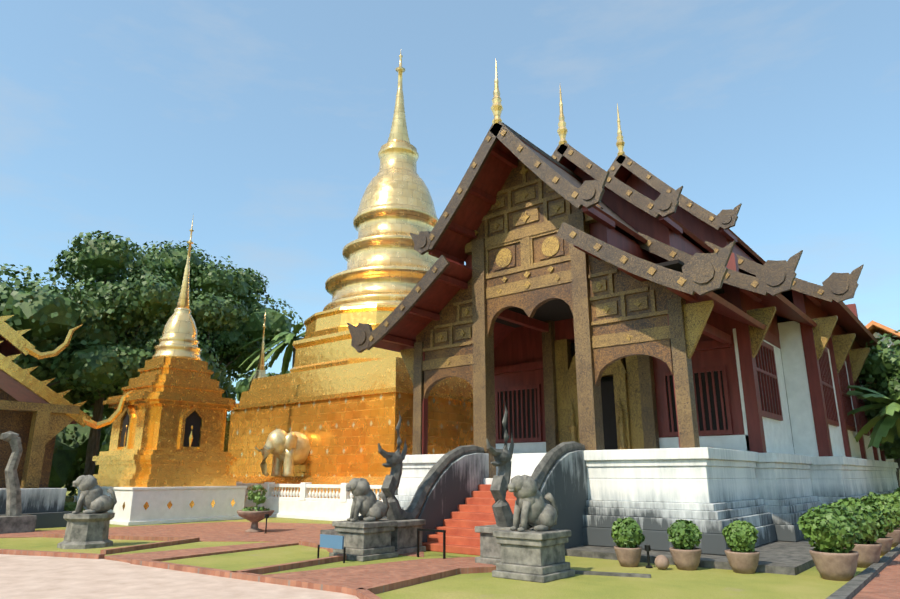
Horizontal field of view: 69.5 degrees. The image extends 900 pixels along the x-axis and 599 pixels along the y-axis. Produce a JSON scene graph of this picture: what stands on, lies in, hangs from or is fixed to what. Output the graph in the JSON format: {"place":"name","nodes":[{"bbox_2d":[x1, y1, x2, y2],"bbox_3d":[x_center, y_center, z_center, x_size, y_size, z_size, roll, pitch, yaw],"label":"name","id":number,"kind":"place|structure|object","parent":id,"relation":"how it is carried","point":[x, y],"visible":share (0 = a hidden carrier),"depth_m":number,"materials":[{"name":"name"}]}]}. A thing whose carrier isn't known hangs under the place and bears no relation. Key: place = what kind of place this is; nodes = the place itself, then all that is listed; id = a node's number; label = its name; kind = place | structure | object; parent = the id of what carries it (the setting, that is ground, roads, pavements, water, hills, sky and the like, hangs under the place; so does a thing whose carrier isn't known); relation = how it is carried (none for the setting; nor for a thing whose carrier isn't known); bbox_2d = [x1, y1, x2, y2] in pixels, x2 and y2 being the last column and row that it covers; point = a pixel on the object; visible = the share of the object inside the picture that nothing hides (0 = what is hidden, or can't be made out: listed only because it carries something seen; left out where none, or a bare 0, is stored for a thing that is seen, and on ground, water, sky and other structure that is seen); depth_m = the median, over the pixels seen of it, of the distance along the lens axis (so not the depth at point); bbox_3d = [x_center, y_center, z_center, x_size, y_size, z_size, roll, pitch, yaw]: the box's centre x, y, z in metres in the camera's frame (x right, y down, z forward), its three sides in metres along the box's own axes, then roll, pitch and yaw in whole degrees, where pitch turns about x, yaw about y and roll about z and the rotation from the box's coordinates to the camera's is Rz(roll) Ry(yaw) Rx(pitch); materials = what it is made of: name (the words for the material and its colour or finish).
{"place":"outdoors","nodes":[
{"label":"outdoors","id":0,"kind":"place"},
{"bbox_2d":[0,388,55,487],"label":"building wall","id":1,"kind":"structure","parent":0,"point":[18,422],"depth_m":23.91,"materials":[{"name":"brown wood"}]},
{"bbox_2d":[0,400,79,487],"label":"hall column","id":2,"kind":"structure","parent":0,"point":[34,456],"depth_m":23.28,"materials":[{"name":"brown wood"}]},
{"bbox_2d":[0,336,77,424],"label":"hall roof","id":3,"kind":"structure","parent":2,"relation":"on","point":[14,388],"depth_m":24.61,"materials":[{"name":"brown tile"}]},
{"bbox_2d":[0,315,132,428],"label":"hall bargeboards","id":4,"kind":"object","parent":3,"relation":"attached to","point":[25,347],"visible":0.96,"depth_m":23.70,"materials":[{"name":"gold metal"}]},
{"bbox_2d":[46,413,72,442],"bbox_3d":[-14.465,4.856,24.151,0.120,1.200,1.080,-12,-19,38],"label":"gable bracket","id":5,"kind":"object","parent":2,"relation":"attached to","point":[58,422],"visible":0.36,"depth_m":24.00,"materials":[{"name":"gold metal"}]},
{"bbox_2d":[92,356,238,486],"bbox_3d":[-11.823,5.185,27.406,4.500,5.180,4.500,-12,-19,38],"label":"shrine","id":6,"kind":"object","parent":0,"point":[164,396],"visible":0.9,"depth_m":25.87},
{"bbox_2d":[120,411,200,446],"bbox_3d":[-11.823,5.509,27.319,3.600,1.450,3.600,-12,-19,38],"label":"niche","id":7,"kind":"object","parent":6,"relation":"in","point":[193,419],"visible":0.25,"depth_m":26.17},
{"bbox_2d":[116,406,206,449],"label":"chedi niche frames","id":8,"kind":"structure","parent":6,"relation":"attached to","point":[129,411],"depth_m":26.04,"materials":[{"name":"gold metal"}]},
{"bbox_2d":[152,307,201,360],"bbox_3d":[-11.823,1.551,28.390,2.040,2.350,2.040,-12,-19,38],"label":"stupa bell","id":9,"kind":"object","parent":6,"relation":"on","point":[179,337],"visible":0.88,"depth_m":27.78,"materials":[{"name":"gold metal"}]},
{"bbox_2d":[176,213,193,308],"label":"spire","id":10,"kind":"structure","parent":9,"relation":"on","point":[183,300],"depth_m":28.88,"materials":[{"name":"gold metal"}]},
{"bbox_2d":[0,554,358,598],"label":"paved walkway","id":11,"kind":"structure","parent":0,"point":[33,577],"depth_m":10.69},
{"bbox_2d":[130,559,235,577],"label":"kerb","id":12,"kind":"structure","parent":11,"relation":"on","point":[188,568],"depth_m":12.20,"materials":[{"name":"brick"}]},
{"bbox_2d":[356,589,380,598],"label":"kerb","id":13,"kind":"structure","parent":11,"relation":"on","point":[364,594],"depth_m":9.38,"materials":[{"name":"brick"}]},
{"bbox_2d":[0,522,423,556],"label":"brick paving","id":14,"kind":"structure","parent":0,"point":[221,532],"depth_m":20.33,"materials":[{"name":"red brick"}]},
{"bbox_2d":[0,431,36,533],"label":"hall naga statue","id":15,"kind":"object","parent":14,"relation":"on","point":[13,520],"visible":1,"depth_m":20.59,"materials":[{"name":"stone"}]},
{"bbox_2d":[237,510,273,532],"bbox_3d":[-6.220,7.071,20.671,1.160,0.660,1.142,-12,-19,38],"label":"bowl planter","id":16,"kind":"object","parent":14,"relation":"on","point":[254,517],"visible":0.9,"depth_m":20.38,"materials":[{"name":"ceramic"}]},
{"bbox_2d":[242,484,269,510],"bbox_3d":[-6.222,6.419,20.853,0.927,0.906,0.927,-12,-19,38],"label":"potted plant","id":17,"kind":"object","parent":16,"relation":"in","point":[255,497],"visible":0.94,"depth_m":20.76,"materials":[{"name":"green plant"}]},
{"bbox_2d":[264,514,268,532],"bbox_3d":[-5.702,6.966,20.127,0.129,0.580,0.129,8,-17,-27],"label":"garden spotlamp","id":18,"kind":"object","parent":14,"relation":"on","point":[266,516],"visible":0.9,"depth_m":20.12,"materials":[{"name":"grey metal"}]},
{"bbox_2d":[223,415,230,451],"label":"trunk","id":19,"kind":"object","parent":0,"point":[227,427],"visible":0.02,"depth_m":43.33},
{"bbox_2d":[225,437,228,451],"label":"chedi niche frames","id":20,"kind":"structure","parent":19,"relation":"attached to","point":[227,444],"depth_m":42.96,"materials":[{"name":"gold metal"}]},
{"bbox_2d":[247,370,266,390],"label":"stupa bell","id":21,"kind":"object","parent":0,"point":[259,373],"visible":0.23,"depth_m":45.02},
{"bbox_2d":[257,309,265,369],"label":"spire","id":22,"kind":"structure","parent":21,"relation":"on","point":[261,364],"depth_m":45.65,"materials":[{"name":"gold metal"}]},
{"bbox_2d":[320,534,343,548],"bbox_3d":[-2.513,5.141,13.768,0.720,0.260,0.040,-12,-19,38],"label":"sign board","id":23,"kind":"object","parent":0,"point":[332,541],"visible":1,"depth_m":13.73,"materials":[{"name":"blue metal"}]},
{"bbox_2d":[0,487,894,598],"bbox_3d":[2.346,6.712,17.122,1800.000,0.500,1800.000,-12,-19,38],"label":"lawn","id":24,"kind":"structure","parent":0,"point":[671,582],"depth_m":11.28,"materials":[{"name":"green plant"}]},
{"bbox_2d":[0,488,72,528],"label":"hall plinth","id":25,"kind":"structure","parent":24,"relation":"on","point":[45,506],"depth_m":22.41,"materials":[{"name":"white paint"}]},
{"bbox_2d":[0,549,104,558],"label":"kerb","id":26,"kind":"structure","parent":24,"relation":"on","point":[52,553],"depth_m":14.36,"materials":[{"name":"brick"}]},
{"bbox_2d":[64,501,84,512],"bbox_3d":[-14.914,8.391,25.606,1.066,0.885,2.409,-5,-16,17],"label":"hedge","id":27,"kind":"object","parent":24,"relation":"on","point":[69,506],"visible":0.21,"depth_m":25.23,"materials":[{"name":"green plant"}]},
{"bbox_2d":[0,263,149,400],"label":"tree","id":28,"kind":"object","parent":24,"relation":"on","point":[46,315],"visible":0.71,"depth_m":34.87,"materials":[{"name":"green plant"}]},
{"bbox_2d":[57,512,114,548],"bbox_3d":[-9.254,5.884,16.551,1.150,0.800,1.150,-12,-19,38],"label":"statue pedestal","id":29,"kind":"object","parent":24,"relation":"on","point":[86,531],"visible":0.98,"depth_m":16.18,"materials":[{"name":"stone"}]},
{"bbox_2d":[72,475,116,513],"bbox_3d":[-9.199,5.041,16.792,0.714,0.972,0.967,-12,-19,38],"label":"lion statue","id":30,"kind":"object","parent":29,"relation":"on","point":[93,498],"visible":1,"depth_m":16.62,"materials":[{"name":"grey stone"}]},
{"bbox_2d":[56,289,141,428],"bbox_3d":[-26.000,6.355,42.802,11.499,13.641,18.137,4,-16,-14],"label":"tree","id":31,"kind":"object","parent":24,"relation":"on","point":[95,333],"visible":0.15,"depth_m":38.30,"materials":[{"name":"green plant"}]},
{"bbox_2d":[43,533,198,540],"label":"kerb","id":32,"kind":"structure","parent":24,"relation":"on","point":[121,537],"depth_m":18.13,"materials":[{"name":"brick"}]},
{"bbox_2d":[48,408,229,497],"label":"tree belt","id":33,"kind":"object","parent":24,"relation":"on","point":[69,456],"visible":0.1,"depth_m":50.20,"materials":[{"name":"green plant"}]},
{"bbox_2d":[48,230,248,475],"bbox_3d":[-22.456,4.195,40.969,15.636,16.845,18.562,-12,-19,38],"label":"tree","id":34,"kind":"object","parent":24,"relation":"on","point":[143,302],"visible":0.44,"depth_m":39.03,"materials":[{"name":"green plant"}]},
{"bbox_2d":[100,538,199,554],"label":"kerb","id":35,"kind":"structure","parent":24,"relation":"on","point":[143,546],"depth_m":15.99,"materials":[{"name":"brick"}]},
{"bbox_2d":[77,486,246,525],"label":"shrine base wall","id":36,"kind":"structure","parent":24,"relation":"on","point":[134,512],"depth_m":24.65,"materials":[{"name":"white paint"}]},
{"bbox_2d":[122,499,234,509],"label":"diamond ornaments","id":37,"kind":"object","parent":36,"relation":"attached to","point":[169,505],"visible":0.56,"depth_m":25.06},
{"bbox_2d":[140,300,236,399],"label":"tree","id":38,"kind":"object","parent":24,"relation":"on","point":[202,343],"visible":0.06,"depth_m":56.41,"materials":[{"name":"green plant"}]},
{"bbox_2d":[104,540,299,562],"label":"brick path","id":39,"kind":"structure","parent":24,"relation":"on","point":[176,554],"depth_m":14.89,"materials":[{"name":"brick"}]},
{"bbox_2d":[127,241,304,383],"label":"tree","id":40,"kind":"object","parent":24,"relation":"on","point":[239,283],"visible":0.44,"depth_m":57.16,"materials":[{"name":"green plant"}]},
{"bbox_2d":[231,371,289,400],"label":"tree","id":41,"kind":"object","parent":24,"relation":"on","point":[241,386],"visible":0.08,"depth_m":81.93,"materials":[{"name":"green plant"}]},
{"bbox_2d":[238,323,304,380],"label":"palm tree","id":42,"kind":"object","parent":24,"relation":"on","point":[287,338],"visible":0.4,"depth_m":56.70,"materials":[{"name":"green plant"}]},
{"bbox_2d":[237,555,345,573],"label":"kerb","id":43,"kind":"structure","parent":24,"relation":"on","point":[291,565],"depth_m":12.57,"materials":[{"name":"brick"}]},
{"bbox_2d":[298,540,324,548],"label":"kerb","id":44,"kind":"structure","parent":24,"relation":"on","point":[309,543],"depth_m":16.46,"materials":[{"name":"brick"}]},
{"bbox_2d":[236,482,397,520],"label":"balustrade wall","id":45,"kind":"structure","parent":24,"relation":"on","point":[304,505],"depth_m":26.84,"materials":[{"name":"white paint"}]},
{"bbox_2d":[325,548,346,559],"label":"kerb","id":46,"kind":"structure","parent":24,"relation":"on","point":[329,550],"depth_m":15.07,"materials":[{"name":"brick"}]},
{"bbox_2d":[228,304,473,499],"bbox_3d":[-3.151,5.881,35.661,14.900,9.310,14.900,-12,-19,38],"label":"stupa base","id":47,"kind":"object","parent":24,"relation":"on","point":[337,399],"visible":0.48,"depth_m":30.26,"materials":[{"name":"gold metal"}]},
{"bbox_2d":[254,429,309,476],"bbox_3d":[-7.524,7.044,29.811,1.464,2.122,3.010,-12,-19,38],"label":"elephant statue","id":48,"kind":"object","parent":47,"relation":"attached to","point":[291,449],"visible":0.98,"depth_m":29.27,"materials":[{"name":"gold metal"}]},
{"bbox_2d":[323,52,438,310],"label":"stupa spire","id":49,"kind":"structure","parent":47,"relation":"on","point":[387,263],"depth_m":36.11,"materials":[{"name":"gold metal"}]},
{"bbox_2d":[266,557,492,587],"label":"brick path","id":50,"kind":"structure","parent":24,"relation":"on","point":[360,576],"depth_m":12.10,"materials":[{"name":"brick"}]},
{"bbox_2d":[229,571,347,592],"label":"kerb","id":51,"kind":"structure","parent":50,"relation":"on","point":[317,585],"depth_m":10.63,"materials":[{"name":"brick"}]},
{"bbox_2d":[341,585,361,595],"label":"kerb","id":52,"kind":"structure","parent":50,"relation":"on","point":[349,590],"depth_m":9.84,"materials":[{"name":"brick"}]},
{"bbox_2d":[317,528,445,562],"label":"sign legs","id":53,"kind":"object","parent":24,"relation":"on","point":[435,530],"visible":0.9,"depth_m":14.05,"materials":[{"name":"metal"}]},
{"bbox_2d":[358,567,458,593],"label":"kerb","id":54,"kind":"structure","parent":24,"relation":"on","point":[403,582],"depth_m":10.71,"materials":[{"name":"brick"}]},
{"bbox_2d":[329,520,574,582],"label":"statue pedestals","id":55,"kind":"object","parent":24,"relation":"on","point":[531,554],"visible":0.98,"depth_m":11.58,"materials":[{"name":"stone"}]},
{"bbox_2d":[346,478,388,521],"bbox_3d":[-1.847,4.512,14.645,0.661,0.950,1.001,-12,-19,38],"label":"lion","id":56,"kind":"object","parent":55,"relation":"on","point":[367,506],"visible":0.96,"depth_m":14.45},
{"bbox_2d":[507,474,558,531],"bbox_3d":[1.560,3.745,11.967,0.691,0.994,1.046,-12,-19,38],"label":"lion","id":57,"kind":"object","parent":55,"relation":"on","point":[534,510],"visible":1,"depth_m":11.76},
{"bbox_2d":[380,519,532,564],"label":"balustrade pedestals","id":58,"kind":"object","parent":24,"relation":"on","point":[404,537],"visible":0.5,"depth_m":14.88,"materials":[{"name":"grey stone"}]},
{"bbox_2d":[422,484,516,555],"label":"chapel stairs","id":59,"kind":"structure","parent":24,"relation":"on","point":[467,517],"depth_m":16.04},
{"bbox_2d":[455,565,495,573],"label":"kerb","id":60,"kind":"structure","parent":24,"relation":"on","point":[476,569],"depth_m":12.03,"materials":[{"name":"brick"}]},
{"bbox_2d":[418,450,587,547],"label":"chapel stair wingwalls","id":61,"kind":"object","parent":24,"relation":"on","point":[461,479],"visible":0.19,"depth_m":16.07,"materials":[{"name":"white paint"}]},
{"bbox_2d":[378,402,584,526],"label":"naga balustrades","id":62,"kind":"object","parent":61,"relation":"on","point":[503,513],"visible":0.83,"depth_m":15.44,"materials":[{"name":"grey stone"}]},
{"bbox_2d":[575,570,650,577],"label":"kerb","id":63,"kind":"structure","parent":24,"relation":"on","point":[613,574],"depth_m":11.67,"materials":[{"name":"concrete"}]},
{"bbox_2d":[614,546,641,566],"bbox_3d":[3.570,5.139,12.963,0.548,0.363,0.548,-12,-19,38],"label":"pot","id":64,"kind":"object","parent":24,"relation":"on","point":[629,557],"visible":0.96,"depth_m":12.78,"materials":[{"name":"ceramic"}]},
{"bbox_2d":[611,517,644,547],"bbox_3d":[3.564,4.712,13.070,0.651,0.632,0.640,-12,-19,38],"label":"shrub","id":65,"kind":"object","parent":64,"relation":"on","point":[626,532],"visible":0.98,"depth_m":12.92,"materials":[{"name":"green plant"}]},
{"bbox_2d":[382,447,898,554],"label":"temple base","id":66,"kind":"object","parent":24,"relation":"on","point":[711,493],"depth_m":15.71,"materials":[{"name":"white paint"}]},
{"bbox_2d":[412,211,699,477],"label":"columns","id":67,"kind":"structure","parent":66,"relation":"on","point":[591,431],"depth_m":18.88,"materials":[{"name":"brown wood"}]},
{"bbox_2d":[416,159,684,398],"bbox_3d":[2.340,-1.070,19.220,8.860,7.620,0.180,-12,-19,38],"label":"chapel facade carving","id":68,"kind":"object","parent":67,"relation":"attached to","point":[530,302],"visible":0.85,"depth_m":18.84},
{"bbox_2d":[438,167,640,364],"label":"gable rosettes","id":69,"kind":"object","parent":68,"relation":"attached to","point":[550,245],"visible":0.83,"depth_m":19.05,"materials":[{"name":"gold metal"}]},
{"bbox_2d":[422,164,683,370],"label":"gable panel moldings","id":70,"kind":"structure","parent":68,"relation":"attached to","point":[525,236],"depth_m":19.18,"materials":[{"name":"gold metal"}]},
{"bbox_2d":[374,122,881,352],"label":"roof","id":71,"kind":"structure","parent":67,"relation":"on","point":[491,178],"depth_m":20.51,"materials":[{"name":"brown wood"}]},
{"bbox_2d":[491,62,624,155],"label":"roof finials","id":72,"kind":"object","parent":71,"relation":"on","point":[497,109],"visible":0.94,"depth_m":22.33,"materials":[{"name":"gold metal"}]},
{"bbox_2d":[347,121,893,353],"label":"bargeboards","id":73,"kind":"object","parent":71,"relation":"attached to","point":[702,274],"visible":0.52,"depth_m":19.23,"materials":[{"name":"brown wood"}]},
{"bbox_2d":[369,129,823,341],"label":"roof studs","id":74,"kind":"object","parent":73,"relation":"attached to","point":[681,281],"visible":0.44,"depth_m":19.38,"materials":[{"name":"gold metal"}]},
{"bbox_2d":[422,253,885,460],"bbox_3d":[9.176,2.715,26.851,11.480,7.700,21.770,-12,-19,38],"label":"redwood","id":75,"kind":"object","parent":66,"relation":"on","point":[518,358],"visible":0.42,"depth_m":20.87,"materials":[{"name":"red wood"}]},
{"bbox_2d":[401,300,875,388],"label":"eave brackets","id":76,"kind":"object","parent":75,"relation":"attached to","point":[696,315],"visible":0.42,"depth_m":21.27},
{"bbox_2d":[644,545,652,567],"bbox_3d":[3.898,5.052,12.748,0.129,0.420,0.129,8,-17,-27],"label":"garden spotlight","id":77,"kind":"object","parent":24,"relation":"on","point":[647,548],"visible":1,"depth_m":12.73,"materials":[{"name":"grey metal"}]},
{"bbox_2d":[654,555,668,569],"bbox_3d":[4.080,5.063,12.484,0.266,0.280,0.280,-12,-19,38],"label":"stone ball","id":78,"kind":"object","parent":24,"relation":"on","point":[661,562],"visible":1,"depth_m":12.39,"materials":[{"name":"beige stone"}]},
{"bbox_2d":[669,547,701,570],"bbox_3d":[4.573,5.019,12.547,0.600,0.378,0.600,-12,-19,38],"label":"pot","id":79,"kind":"object","parent":24,"relation":"on","point":[687,560],"visible":0.79,"depth_m":12.35,"materials":[{"name":"ceramic"}]},
{"bbox_2d":[667,519,701,549],"bbox_3d":[4.575,4.601,12.646,0.663,0.594,0.628,-12,-19,38],"label":"shrub","id":80,"kind":"object","parent":79,"relation":"on","point":[685,534],"visible":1,"depth_m":12.49,"materials":[{"name":"green plant"}]},
{"bbox_2d":[725,549,759,573],"bbox_3d":[5.489,4.909,12.134,0.612,0.375,0.612,-12,-19,38],"label":"pot","id":81,"kind":"object","parent":24,"relation":"on","point":[743,563],"visible":0.9,"depth_m":11.94,"materials":[{"name":"ceramic"}]},
{"bbox_2d":[722,520,758,552],"bbox_3d":[5.482,4.502,12.251,0.614,0.640,0.663,-12,-19,38],"label":"shrub","id":82,"kind":"object","parent":81,"relation":"in","point":[741,536],"visible":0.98,"depth_m":12.09,"materials":[{"name":"green plant"}]},
{"bbox_2d":[809,549,858,580],"bbox_3d":[6.760,4.659,11.372,0.766,0.460,0.766,-12,-19,38],"label":"pot","id":83,"kind":"object","parent":24,"relation":"on","point":[837,566],"visible":0.77,"depth_m":11.12,"materials":[{"name":"ceramic"}]},
{"bbox_2d":[797,504,862,552],"bbox_3d":[6.758,4.073,11.527,0.915,0.904,0.935,5,-16,-16],"label":"potted bush","id":84,"kind":"object","parent":83,"relation":"on","point":[834,528],"visible":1,"depth_m":11.32,"materials":[{"name":"green plant"}]},
{"bbox_2d":[826,544,899,598],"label":"kerb","id":85,"kind":"structure","parent":24,"relation":"on","point":[852,588],"depth_m":10.91,"materials":[{"name":"concrete"}]},
{"bbox_2d":[844,542,881,567],"bbox_3d":[8.200,5.087,12.927,0.758,0.446,0.758,-12,-19,38],"label":"pot","id":86,"kind":"object","parent":24,"relation":"on","point":[869,555],"visible":0.5,"depth_m":12.65,"materials":[{"name":"ceramic"}]},
{"bbox_2d":[831,497,886,543],"bbox_3d":[8.215,4.480,13.086,1.021,0.948,1.051,-12,-19,38],"label":"potted bush","id":87,"kind":"object","parent":86,"relation":"on","point":[869,516],"visible":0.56,"depth_m":12.81,"materials":[{"name":"green plant"}]},
{"bbox_2d":[846,385,899,448],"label":"palm tree","id":88,"kind":"object","parent":24,"relation":"on","point":[885,422],"visible":0.98,"depth_m":24.22,"materials":[{"name":"green plant"}]},
{"bbox_2d":[852,554,899,598],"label":"brick path","id":89,"kind":"structure","parent":24,"relation":"on","point":[884,583],"depth_m":10.57,"materials":[{"name":"brick"}]},
{"bbox_2d":[858,330,899,435],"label":"tree","id":90,"kind":"object","parent":24,"relation":"on","point":[880,369],"visible":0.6,"depth_m":26.86,"materials":[{"name":"green plant"}]},
{"bbox_2d":[867,537,892,555],"bbox_3d":[9.698,5.633,14.822,0.779,0.382,0.779,-12,-19,38],"label":"pot","id":91,"kind":"object","parent":24,"relation":"on","point":[886,542],"visible":0.35,"depth_m":14.52,"materials":[{"name":"ceramic"}]},
{"bbox_2d":[872,500,895,537],"bbox_3d":[9.698,5.082,14.971,1.021,0.873,0.864,-12,-19,38],"label":"potted bush","id":92,"kind":"object","parent":91,"relation":"on","point":[890,522],"visible":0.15,"depth_m":14.68,"materials":[{"name":"green plant"}]},
{"bbox_2d":[873,332,899,478],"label":"hall walls","id":93,"kind":"structure","parent":24,"relation":"on","point":[875,334],"depth_m":46.55,"materials":[{"name":"white paint"}]},
{"bbox_2d":[865,320,899,340],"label":"hall roof","id":94,"kind":"structure","parent":93,"relation":"on","point":[872,327],"depth_m":46.72,"materials":[{"name":"orange tile"}]},
{"bbox_2d":[879,434,899,468],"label":"tree","id":95,"kind":"object","parent":24,"relation":"on","point":[891,450],"visible":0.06,"depth_m":30.30,"materials":[{"name":"green plant"}]},
{"bbox_2d":[885,528,899,546],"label":"pot","id":96,"kind":"object","parent":24,"relation":"on","point":[895,534],"visible":0.25,"depth_m":16.26,"materials":[{"name":"ceramic"}]},
{"bbox_2d":[860,492,899,528],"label":"potted bush","id":97,"kind":"object","parent":96,"relation":"on","point":[892,505],"visible":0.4,"depth_m":16.49,"materials":[{"name":"green plant"}]},
{"bbox_2d":[894,460,899,487],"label":"tree","id":98,"kind":"object","parent":24,"relation":"on","point":[897,475],"depth_m":41.33,"materials":[{"name":"green plant"}]},
{"bbox_3d":[12.881,6.590,18.425,0.796,0.416,0.796,-12,-19,38],"label":"pot","id":99,"kind":"object","parent":24,"relation":"on","visible":0},
{"bbox_2d":[883,491,899,498],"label":"potted bush","id":100,"kind":"object","parent":99,"relation":"in","point":[896,495],"visible":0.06,"depth_m":18.60,"materials":[{"name":"green plant"}]},
{"bbox_2d":[0,0,899,417],"label":"sky","id":101,"kind":"structure","parent":0,"point":[267,122],"materials":[{"name":"blue"}]},
{"bbox_2d":[320,529,815,574],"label":"chapel apron paving","id":102,"kind":"structure","parent":0,"point":[785,557],"depth_m":13.56,"materials":[{"name":"stone"}]},
{"bbox_2d":[554,339,643,449],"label":"doors","id":103,"kind":"structure","parent":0,"point":[625,375],"depth_m":20.88,"materials":[{"name":"gold metal"}]},
{"bbox_2d":[496,321,881,477],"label":"white chapel walls","id":104,"kind":"structure","parent":0,"point":[526,459],"depth_m":21.25,"materials":[{"name":"white paint"}]},
{"bbox_2d":[495,259,794,453],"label":"dark chapel openings","id":105,"kind":"object","parent":104,"relation":"in","point":[556,309],"visible":0.15,"depth_m":20.89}
]}

